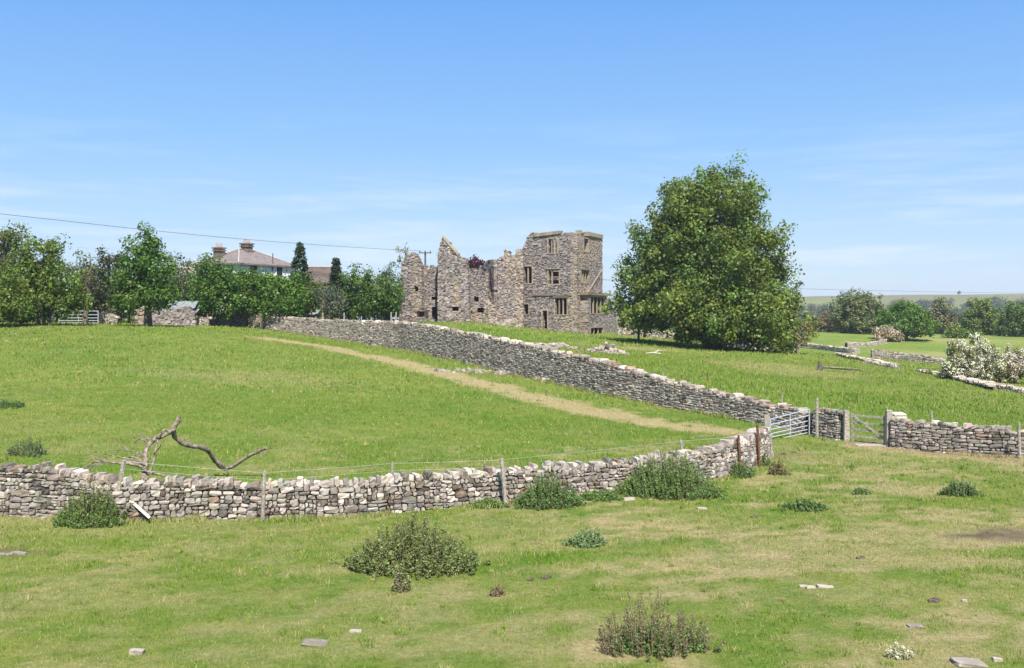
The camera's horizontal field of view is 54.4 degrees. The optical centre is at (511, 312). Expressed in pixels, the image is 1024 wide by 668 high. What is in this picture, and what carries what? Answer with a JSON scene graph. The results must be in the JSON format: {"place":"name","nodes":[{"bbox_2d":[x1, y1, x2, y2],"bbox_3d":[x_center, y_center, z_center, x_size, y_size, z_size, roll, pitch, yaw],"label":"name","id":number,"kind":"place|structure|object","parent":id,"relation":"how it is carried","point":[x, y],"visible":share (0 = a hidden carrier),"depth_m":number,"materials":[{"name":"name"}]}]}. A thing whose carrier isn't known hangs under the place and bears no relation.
{"place":"outdoors","nodes":[
{"label":"outdoors","id":0,"kind":"place"},
{"bbox_2d":[0,294,1023,667],"bbox_3d":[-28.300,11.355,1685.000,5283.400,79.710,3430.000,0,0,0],"label":"ground","id":1,"kind":"structure","parent":0,"point":[934,346],"depth_m":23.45,"materials":[{"name":"green plant"}]},
{"bbox_2d":[0,398,24,408],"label":"nettle bed","id":2,"kind":"object","parent":1,"relation":"on","point":[7,404],"visible":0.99,"depth_m":44.81,"materials":[{"name":"green plant"}]},
{"bbox_2d":[0,219,32,322],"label":"tree","id":3,"kind":"object","parent":1,"relation":"on","point":[7,237],"visible":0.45,"depth_m":103.63,"materials":[{"name":"green plant"}]},
{"bbox_2d":[0,260,37,326],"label":"tree","id":4,"kind":"object","parent":1,"relation":"on","point":[7,305],"visible":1,"depth_m":83.79,"materials":[{"name":"green plant"}]},
{"bbox_2d":[0,305,41,323],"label":"hedge shrub","id":5,"kind":"object","parent":1,"relation":"on","point":[28,320],"visible":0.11,"depth_m":92.02,"materials":[{"name":"green plant"}]},
{"bbox_2d":[6,435,46,457],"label":"nettle bed","id":6,"kind":"object","parent":1,"relation":"on","point":[38,450],"visible":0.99,"depth_m":35.46,"materials":[{"name":"green plant"}]},
{"bbox_2d":[0,232,95,325],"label":"tree","id":7,"kind":"object","parent":1,"relation":"on","point":[40,279],"visible":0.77,"depth_m":87.29,"materials":[{"name":"green plant"}]},
{"bbox_2d":[25,272,97,322],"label":"hedge shrub","id":8,"kind":"object","parent":1,"relation":"on","point":[74,318],"visible":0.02,"depth_m":102.64,"materials":[{"name":"green plant"}]},
{"bbox_2d":[68,247,106,324],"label":"tree","id":9,"kind":"object","parent":1,"relation":"on","point":[89,280],"visible":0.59,"depth_m":91.84,"materials":[{"name":"green plant"}]},
{"bbox_2d":[52,476,134,528],"bbox_3d":[-11.004,4.931,26.227,2.215,1.346,1.408,0,0,0],"label":"nettle bed","id":10,"kind":"object","parent":1,"relation":"on","point":[101,516],"visible":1,"depth_m":25.91,"materials":[{"name":"green plant"}]},
{"bbox_2d":[67,274,126,322],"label":"hedge shrub","id":11,"kind":"object","parent":1,"relation":"on","point":[93,317],"visible":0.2,"depth_m":100.41,"materials":[{"name":"green plant"}]},
{"bbox_2d":[73,244,131,321],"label":"tree","id":12,"kind":"object","parent":1,"relation":"on","point":[108,260],"visible":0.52,"depth_m":98.58,"materials":[{"name":"green plant"}]},
{"bbox_2d":[99,312,120,323],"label":"dry stone wall","id":13,"kind":"structure","parent":1,"relation":"on","point":[108,318],"depth_m":94.79,"materials":[{"name":"stone"}]},
{"bbox_2d":[115,460,125,504],"bbox_3d":[-10.402,4.594,26.409,0.353,1.380,0.149,0,0,0],"label":"fence post","id":14,"kind":"object","parent":1,"relation":"on","point":[121,473],"visible":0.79,"depth_m":26.34,"materials":[{"name":"grey wood"}]},
{"bbox_2d":[129,648,145,654],"bbox_3d":[-6.038,5.473,16.031,0.243,0.131,0.169,0,0,0],"label":"loose stone","id":15,"kind":"object","parent":1,"relation":"on","point":[135,651],"visible":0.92,"depth_m":15.96,"materials":[{"name":"stone"}]},
{"bbox_2d":[102,221,184,326],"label":"tree","id":16,"kind":"object","parent":1,"relation":"on","point":[146,288],"visible":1,"depth_m":84.26,"materials":[{"name":"green plant"}]},
{"bbox_2d":[134,300,199,326],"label":"ruined hut","id":17,"kind":"object","parent":1,"relation":"on","point":[183,313],"visible":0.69,"depth_m":93.12,"materials":[{"name":"stone"}]},
{"bbox_2d":[68,416,271,481],"bbox_3d":[-10.395,4.180,30.592,5.860,1.985,2.179,0,0,-37],"label":"fallen branch","id":18,"kind":"object","parent":1,"relation":"on","point":[146,473],"visible":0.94,"depth_m":30.22,"materials":[{"name":"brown wood"}]},
{"bbox_2d":[159,250,199,310],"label":"tree","id":19,"kind":"object","parent":1,"relation":"on","point":[182,280],"visible":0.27,"depth_m":99.99,"materials":[{"name":"green plant"}]},
{"bbox_2d":[169,255,207,300],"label":"hawthorn tree","id":20,"kind":"object","parent":1,"relation":"on","point":[187,268],"visible":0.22,"depth_m":102.46,"materials":[{"name":"green plant"}]},
{"bbox_2d":[196,316,211,325],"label":"dry stone wall","id":21,"kind":"structure","parent":1,"relation":"on","point":[201,320],"depth_m":95.79,"materials":[{"name":"stone"}]},
{"bbox_2d":[185,252,249,324],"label":"tree","id":22,"kind":"object","parent":1,"relation":"on","point":[217,285],"visible":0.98,"depth_m":96.21,"materials":[{"name":"green plant"}]},
{"bbox_2d":[192,239,292,314],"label":"farmhouse","id":23,"kind":"object","parent":1,"relation":"on","point":[246,255],"visible":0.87,"depth_m":113.60,"materials":[{"name":"ceramic"}]},
{"bbox_2d":[225,263,271,326],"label":"tree","id":24,"kind":"object","parent":1,"relation":"on","point":[252,289],"visible":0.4,"depth_m":98.38,"materials":[{"name":"green plant"}]},
{"bbox_2d":[261,471,265,521],"bbox_3d":[-6.573,4.881,26.303,0.141,1.404,0.113,0,0,0],"label":"fence post","id":25,"kind":"object","parent":1,"relation":"on","point":[263,495],"visible":0.8,"depth_m":26.26,"materials":[{"name":"beige wood"}]},
{"bbox_2d":[249,268,311,327],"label":"tree","id":26,"kind":"object","parent":1,"relation":"on","point":[287,296],"visible":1,"depth_m":96.92,"materials":[{"name":"green plant"}]},
{"bbox_2d":[282,242,320,317],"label":"conifer tree","id":27,"kind":"object","parent":1,"relation":"on","point":[297,262],"visible":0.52,"depth_m":103.62,"materials":[{"name":"green plant"}]},
{"bbox_2d":[294,269,331,317],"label":"tree","id":28,"kind":"object","parent":1,"relation":"on","point":[313,299],"visible":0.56,"depth_m":100.64,"materials":[{"name":"green plant"}]},
{"bbox_2d":[301,638,327,646],"bbox_3d":[-3.269,5.485,16.527,0.419,0.084,0.301,0,0,0],"label":"loose stone","id":29,"kind":"object","parent":1,"relation":"on","point":[309,642],"visible":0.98,"depth_m":16.48,"materials":[{"name":"stone"}]},
{"bbox_2d":[306,266,334,319],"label":"outbuilding","id":30,"kind":"structure","parent":1,"relation":"on","point":[323,272],"depth_m":122.52,"materials":[{"name":"brick"}]},
{"bbox_2d":[311,284,349,318],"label":"willow shrub","id":31,"kind":"object","parent":1,"relation":"on","point":[335,305],"visible":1,"depth_m":97.85,"materials":[{"name":"green plant"}]},
{"bbox_2d":[323,257,350,318],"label":"conifer tree","id":32,"kind":"object","parent":1,"relation":"on","point":[335,269],"visible":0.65,"depth_m":105.72,"materials":[{"name":"green plant"}]},
{"bbox_2d":[320,303,398,320],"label":"hedge shrub","id":33,"kind":"object","parent":1,"relation":"on","point":[368,317],"visible":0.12,"depth_m":111.46,"materials":[{"name":"green plant"}]},
{"bbox_2d":[334,262,409,319],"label":"tree","id":34,"kind":"object","parent":1,"relation":"on","point":[367,295],"visible":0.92,"depth_m":105.02,"materials":[{"name":"green plant"}]},
{"bbox_2d":[366,293,405,320],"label":"hedge shrub","id":35,"kind":"object","parent":1,"relation":"on","point":[393,314],"visible":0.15,"depth_m":107.63,"materials":[{"name":"green plant"}]},
{"bbox_2d":[0,427,773,520],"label":"dry stone wall","id":36,"kind":"structure","parent":1,"relation":"on","point":[39,490],"depth_m":26.96,"materials":[{"name":"stone"}]},
{"bbox_2d":[377,261,408,289],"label":"tree","id":37,"kind":"object","parent":1,"relation":"on","point":[388,271],"visible":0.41,"depth_m":108.82,"materials":[{"name":"green plant"}]},
{"bbox_2d":[391,566,411,592],"bbox_3d":[-2.191,5.277,19.697,0.418,0.563,0.309,0,0,0],"label":"dock clump","id":38,"kind":"object","parent":1,"relation":"on","point":[400,584],"visible":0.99,"depth_m":19.67,"materials":[{"name":"green plant"}]},
{"bbox_2d":[329,507,491,580],"bbox_3d":[-2.210,4.852,21.415,3.548,1.420,2.010,0,0,0],"label":"nettle bed","id":39,"kind":"object","parent":1,"relation":"on","point":[408,549],"visible":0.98,"depth_m":21.07,"materials":[{"name":"green plant"}]},
{"bbox_2d":[419,251,430,265],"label":"utility pole","id":40,"kind":"object","parent":1,"relation":"on","point":[424,252],"visible":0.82,"depth_m":139.88,"materials":[{"name":"wood"}]},
{"bbox_2d":[4,214,412,250],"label":"power cable","id":41,"kind":"object","parent":40,"relation":"attached to","point":[192,234],"visible":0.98,"depth_m":107.88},
{"bbox_2d":[439,544,477,571],"bbox_3d":[-1.187,5.251,21.286,0.850,0.618,0.575,0,0,21],"label":"nettle bed","id":42,"kind":"object","parent":1,"relation":"on","point":[468,560],"visible":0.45,"depth_m":21.23,"materials":[{"name":"green plant"}]},
{"bbox_2d":[432,366,510,374],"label":"stone pile","id":43,"kind":"object","parent":1,"relation":"on","point":[499,372],"visible":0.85,"depth_m":66.89,"materials":[{"name":"stone"}]},
{"bbox_2d":[468,254,486,268],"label":"beech tree","id":44,"kind":"object","parent":1,"relation":"on","point":[474,264],"visible":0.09,"depth_m":139.39,"materials":[{"name":"purple plant"}]},
{"bbox_2d":[468,496,507,508],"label":"nettle bed","id":45,"kind":"object","parent":1,"relation":"on","point":[495,502],"visible":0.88,"depth_m":28.07,"materials":[{"name":"green plant"}]},
{"bbox_2d":[489,584,505,596],"bbox_3d":[-0.290,5.437,19.465,0.319,0.274,0.247,0,0,21],"label":"dock clump","id":46,"kind":"object","parent":1,"relation":"on","point":[498,591],"visible":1,"depth_m":19.43,"materials":[{"name":"brown plant"}]},
{"bbox_2d":[500,458,507,507],"bbox_3d":[-0.230,4.859,28.201,0.235,1.472,0.120,0,0,0],"label":"fence post","id":47,"kind":"object","parent":1,"relation":"on","point":[503,480],"visible":0.76,"depth_m":28.15,"materials":[{"name":"grey wood"}]},
{"bbox_2d":[398,230,616,334],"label":"ruined hall","id":48,"kind":"structure","parent":1,"relation":"on","point":[552,280],"depth_m":116.91,"materials":[{"name":"stone"}]},
{"bbox_2d":[547,237,558,253],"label":"window","id":49,"kind":"structure","parent":48,"relation":"in","point":[555,238],"depth_m":117.29,"materials":[{"name":"stone"}]},
{"bbox_2d":[546,268,560,284],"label":"window","id":50,"kind":"structure","parent":48,"relation":"in","point":[546,268],"depth_m":117.31,"materials":[{"name":"stone"}]},
{"bbox_2d":[554,297,567,314],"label":"window","id":51,"kind":"structure","parent":48,"relation":"in","point":[554,297],"depth_m":116.77,"materials":[{"name":"stone"}]},
{"bbox_2d":[581,268,590,283],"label":"window","id":52,"kind":"structure","parent":48,"relation":"in","point":[583,275],"depth_m":119.02,"materials":[{"name":"stone"}]},
{"bbox_2d":[590,295,605,313],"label":"window","id":53,"kind":"structure","parent":48,"relation":"in","point":[590,295],"depth_m":120.18,"materials":[{"name":"stone"}]},
{"bbox_2d":[207,312,807,432],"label":"dry stone wall","id":54,"kind":"structure","parent":1,"relation":"on","point":[549,363],"depth_m":63.37,"materials":[{"name":"stone"}]},
{"bbox_2d":[494,319,523,327],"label":"stone pile","id":55,"kind":"object","parent":1,"relation":"on","point":[509,322],"visible":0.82,"depth_m":110.43,"materials":[{"name":"stone"}]},
{"bbox_2d":[505,465,586,510],"bbox_3d":[0.951,4.948,28.262,2.338,1.207,1.228,0,0,0],"label":"nettle bed","id":56,"kind":"object","parent":1,"relation":"on","point":[543,496],"visible":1,"depth_m":28.06,"materials":[{"name":"green plant"}]},
{"bbox_2d":[533,342,583,349],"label":"stone pile","id":57,"kind":"object","parent":1,"relation":"on","point":[558,344],"visible":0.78,"depth_m":78.39,"materials":[{"name":"stone"}]},
{"bbox_2d":[561,527,607,548],"bbox_3d":[1.712,5.284,23.433,1.119,0.513,0.630,0,0,0],"label":"nettle bed","id":58,"kind":"object","parent":1,"relation":"on","point":[586,542],"visible":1,"depth_m":23.37,"materials":[{"name":"green plant"}]},
{"bbox_2d":[574,488,623,502],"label":"nettle bed","id":59,"kind":"object","parent":1,"relation":"on","point":[593,496],"visible":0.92,"depth_m":29.02,"materials":[{"name":"green plant"}]},
{"bbox_2d":[586,342,629,354],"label":"stone pile","id":60,"kind":"object","parent":1,"relation":"on","point":[608,348],"visible":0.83,"depth_m":77.08,"materials":[{"name":"stone"}]},
{"bbox_2d":[617,294,658,339],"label":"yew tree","id":61,"kind":"object","parent":1,"relation":"on","point":[621,323],"visible":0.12,"depth_m":111.74,"materials":[{"name":"green plant"}]},
{"bbox_2d":[617,328,674,338],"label":"dry stone wall","id":62,"kind":"structure","parent":1,"relation":"on","point":[626,332],"depth_m":120.65,"materials":[{"name":"stone"}]},
{"bbox_2d":[597,585,724,663],"bbox_3d":[2.340,5.053,16.381,2.023,1.007,1.293,0,0,-15],"label":"dock clump","id":63,"kind":"object","parent":1,"relation":"on","point":[629,625],"visible":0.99,"depth_m":16.24,"materials":[{"name":"green plant"}]},
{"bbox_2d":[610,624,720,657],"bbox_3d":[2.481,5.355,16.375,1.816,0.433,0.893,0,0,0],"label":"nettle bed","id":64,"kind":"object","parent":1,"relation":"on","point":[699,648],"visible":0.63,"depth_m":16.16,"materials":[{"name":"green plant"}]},
{"bbox_2d":[610,444,727,500],"bbox_3d":[4.799,4.777,30.263,3.726,1.658,2.131,0,0,0],"label":"nettle bed","id":65,"kind":"object","parent":1,"relation":"on","point":[672,483],"visible":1,"depth_m":29.84,"materials":[{"name":"green plant"}]},
{"bbox_2d":[679,440,682,449],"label":"fence post","id":66,"kind":"object","parent":1,"relation":"on","point":[681,444],"visible":0.35,"depth_m":33.55,"materials":[{"name":"grey wood"}]},
{"bbox_2d":[126,436,736,472],"bbox_3d":[-0.942,4.140,29.258,19.373,0.400,2.461,0,0,-24],"label":"fence wire","id":67,"kind":"object","parent":66,"relation":"attached to","point":[426,462],"visible":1,"depth_m":28.20,"materials":[{"name":"grey metal"}]},
{"bbox_2d":[671,317,742,350],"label":"shrub","id":68,"kind":"object","parent":1,"relation":"on","point":[694,335],"visible":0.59,"depth_m":95.51,"materials":[{"name":"green plant"}]},
{"bbox_2d":[598,148,822,353],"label":"sycamore tree","id":69,"kind":"object","parent":1,"relation":"on","point":[724,277],"visible":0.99,"depth_m":97.29,"materials":[{"name":"green plant"}]},
{"bbox_2d":[730,456,755,478],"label":"nettle bed","id":70,"kind":"object","parent":1,"relation":"on","point":[741,471],"visible":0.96,"depth_m":33.26,"materials":[{"name":"green plant"}]},
{"bbox_2d":[756,425,760,467],"bbox_3d":[8.764,4.826,35.405,0.178,1.673,0.116,0,0,0],"label":"fence post","id":71,"kind":"object","parent":1,"relation":"on","point":[758,445],"visible":0.76,"depth_m":35.37,"materials":[{"name":"metal"}]},
{"bbox_2d":[764,414,769,426],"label":"gate post","id":72,"kind":"object","parent":1,"relation":"on","point":[766,420],"visible":0.36,"depth_m":41.99,"materials":[{"name":"stone"}]},
{"bbox_2d":[769,409,809,437],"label":"metal gate","id":73,"kind":"structure","parent":72,"relation":"attached to","point":[790,429],"depth_m":43.03,"materials":[{"name":"metal"}]},
{"bbox_2d":[760,450,774,466],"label":"nettle bed","id":74,"kind":"object","parent":1,"relation":"on","point":[764,463],"visible":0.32,"depth_m":35.94,"materials":[{"name":"green plant"}]},
{"bbox_2d":[767,458,790,475],"bbox_3d":[9.076,5.208,33.831,0.813,0.698,0.468,0,0,0],"label":"dock clump","id":75,"kind":"object","parent":1,"relation":"on","point":[780,471],"visible":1,"depth_m":33.76,"materials":[{"name":"brown plant"}]},
{"bbox_2d":[770,497,829,511],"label":"nettle bed","id":76,"kind":"object","parent":1,"relation":"on","point":[802,505],"visible":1,"depth_m":27.79,"materials":[{"name":"green plant"}]},
{"bbox_2d":[782,320,821,353],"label":"shrub","id":77,"kind":"object","parent":1,"relation":"on","point":[797,338],"visible":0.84,"depth_m":95.92,"materials":[{"name":"green plant"}]},
{"bbox_2d":[799,584,833,588],"bbox_3d":[6.049,5.443,19.767,0.663,0.077,0.233,0,0,0],"label":"loose stone","id":78,"kind":"object","parent":1,"relation":"on","point":[818,586],"visible":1,"depth_m":19.72,"materials":[{"name":"stone"}]},
{"bbox_2d":[815,398,818,437],"bbox_3d":[13.233,4.670,43.203,0.140,1.948,0.142,0,0,0],"label":"fence post","id":79,"kind":"object","parent":1,"relation":"on","point":[817,417],"visible":0.76,"depth_m":43.15,"materials":[{"name":"grey wood"}]},
{"bbox_2d":[804,310,837,331],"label":"tree","id":80,"kind":"object","parent":1,"relation":"on","point":[827,326],"visible":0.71,"depth_m":223.91,"materials":[{"name":"green plant"}]},
{"bbox_2d":[811,407,843,440],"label":"dry stone wall","id":81,"kind":"structure","parent":1,"relation":"on","point":[831,423],"depth_m":43.03,"materials":[{"name":"stone"}]},
{"bbox_2d":[799,343,859,353],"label":"dry stone wall","id":82,"kind":"structure","parent":1,"relation":"on","point":[842,349],"depth_m":143.03,"materials":[{"name":"stone"}]},
{"bbox_2d":[816,361,868,370],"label":"fallen tree trunk","id":83,"kind":"object","parent":1,"relation":"on","point":[820,366],"visible":0.93,"depth_m":78.25,"materials":[{"name":"grey wood"}]},
{"bbox_2d":[843,410,849,440],"bbox_3d":[14.266,4.960,42.498,0.229,1.613,0.220,0,0,0],"label":"gate post","id":84,"kind":"object","parent":1,"relation":"on","point":[846,430],"visible":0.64,"depth_m":42.40,"materials":[{"name":"grey stone"}]},
{"bbox_2d":[828,286,885,333],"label":"tree","id":85,"kind":"object","parent":1,"relation":"on","point":[857,313],"visible":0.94,"depth_m":201.08,"materials":[{"name":"green plant"}]},
{"bbox_2d":[851,486,871,494],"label":"nettle bed","id":86,"kind":"object","parent":1,"relation":"on","point":[859,490],"visible":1,"depth_m":30.25,"materials":[{"name":"green plant"}]},
{"bbox_2d":[845,339,886,347],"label":"dry stone wall","id":87,"kind":"structure","parent":1,"relation":"on","point":[862,344],"depth_m":166.57,"materials":[{"name":"stone"}]},
{"bbox_2d":[835,352,899,368],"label":"dry stone wall","id":88,"kind":"structure","parent":1,"relation":"on","point":[883,363],"depth_m":92.31,"materials":[{"name":"stone"}]},
{"bbox_2d":[851,413,884,443],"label":"wooden gate","id":89,"kind":"structure","parent":1,"relation":"on","point":[865,424],"depth_m":41.91,"materials":[{"name":"grey wood"}]},
{"bbox_2d":[871,325,903,341],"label":"hawthorn bush","id":90,"kind":"object","parent":1,"relation":"on","point":[887,332],"visible":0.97,"depth_m":181.12,"materials":[{"name":"beige plant"}]},
{"bbox_2d":[885,410,892,446],"bbox_3d":[15.561,4.884,41.108,0.240,1.745,0.216,0,0,0],"label":"gate post","id":91,"kind":"object","parent":1,"relation":"on","point":[888,414],"visible":0.64,"depth_m":41.00,"materials":[{"name":"grey stone"}]},
{"bbox_2d":[884,639,914,660],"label":"clump of white flowers","id":92,"kind":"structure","parent":1,"relation":"on","point":[895,652],"depth_m":15.79,"materials":[{"name":"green plant"}]},
{"bbox_2d":[792,296,1023,335],"bbox_3d":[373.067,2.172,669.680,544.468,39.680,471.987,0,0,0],"label":"woodland","id":93,"kind":"object","parent":1,"relation":"on","point":[998,303],"visible":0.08,"depth_m":823.16,"materials":[{"name":"green plant"}]},
{"bbox_2d":[871,349,944,363],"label":"dry stone wall","id":94,"kind":"structure","parent":1,"relation":"on","point":[882,354],"depth_m":125.46,"materials":[{"name":"stone"}]},
{"bbox_2d":[876,297,941,340],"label":"tree","id":95,"kind":"object","parent":1,"relation":"on","point":[912,320],"visible":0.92,"depth_m":184.37,"materials":[{"name":"green plant"}]},
{"bbox_2d":[928,296,962,333],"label":"tree","id":96,"kind":"object","parent":1,"relation":"on","point":[944,315],"visible":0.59,"depth_m":228.66,"materials":[{"name":"green plant"}]},
{"bbox_2d":[890,417,1023,456],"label":"dry stone wall","id":97,"kind":"structure","parent":1,"relation":"on","point":[936,436],"depth_m":39.16,"materials":[{"name":"stone"}]},
{"bbox_2d":[936,475,984,496],"bbox_3d":[13.535,5.246,30.201,1.419,0.695,0.783,0,0,0],"label":"nettle bed","id":98,"kind":"object","parent":1,"relation":"on","point":[953,489],"visible":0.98,"depth_m":30.07,"materials":[{"name":"green plant"}]},
{"bbox_2d":[941,325,983,337],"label":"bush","id":99,"kind":"object","parent":1,"relation":"on","point":[955,332],"visible":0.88,"depth_m":195.22,"materials":[{"name":"green plant"}]},
{"bbox_2d":[949,657,988,667],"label":"loose stone","id":100,"kind":"object","parent":1,"relation":"on","point":[962,662],"visible":1,"depth_m":15.49,"materials":[{"name":"stone"}]},
{"bbox_2d":[915,369,1023,393],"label":"dry stone wall","id":101,"kind":"structure","parent":1,"relation":"on","point":[982,383],"depth_m":72.83,"materials":[{"name":"stone"}]},
{"bbox_2d":[938,332,1014,380],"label":"hawthorn bush","id":102,"kind":"object","parent":1,"relation":"on","point":[973,361],"visible":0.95,"depth_m":79.31,"materials":[{"name":"white plant"}]},
{"bbox_2d":[955,297,999,334],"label":"tree","id":103,"kind":"object","parent":1,"relation":"on","point":[983,318],"visible":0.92,"depth_m":213.84,"materials":[{"name":"green plant"}]},
{"bbox_2d":[992,300,1023,336],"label":"tree","id":104,"kind":"object","parent":1,"relation":"on","point":[1012,317],"visible":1,"depth_m":204.05,"materials":[{"name":"green plant"}]},
{"bbox_2d":[992,343,1023,383],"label":"hawthorn bush","id":105,"kind":"object","parent":1,"relation":"on","point":[1015,370],"visible":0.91,"depth_m":79.60,"materials":[{"name":"white plant"}]},
{"bbox_2d":[1017,422,1020,458],"bbox_3d":[19.011,4.881,37.305,0.135,1.554,0.119,0,0,0],"label":"fence post","id":106,"kind":"object","parent":1,"relation":"on","point":[1019,438],"visible":0.76,"depth_m":37.26,"materials":[{"name":"grey wood"}]},
{"bbox_2d":[0,0,1023,319],"label":"sky","id":107,"kind":"structure","parent":0,"point":[891,132],"materials":[{"name":"blue"}]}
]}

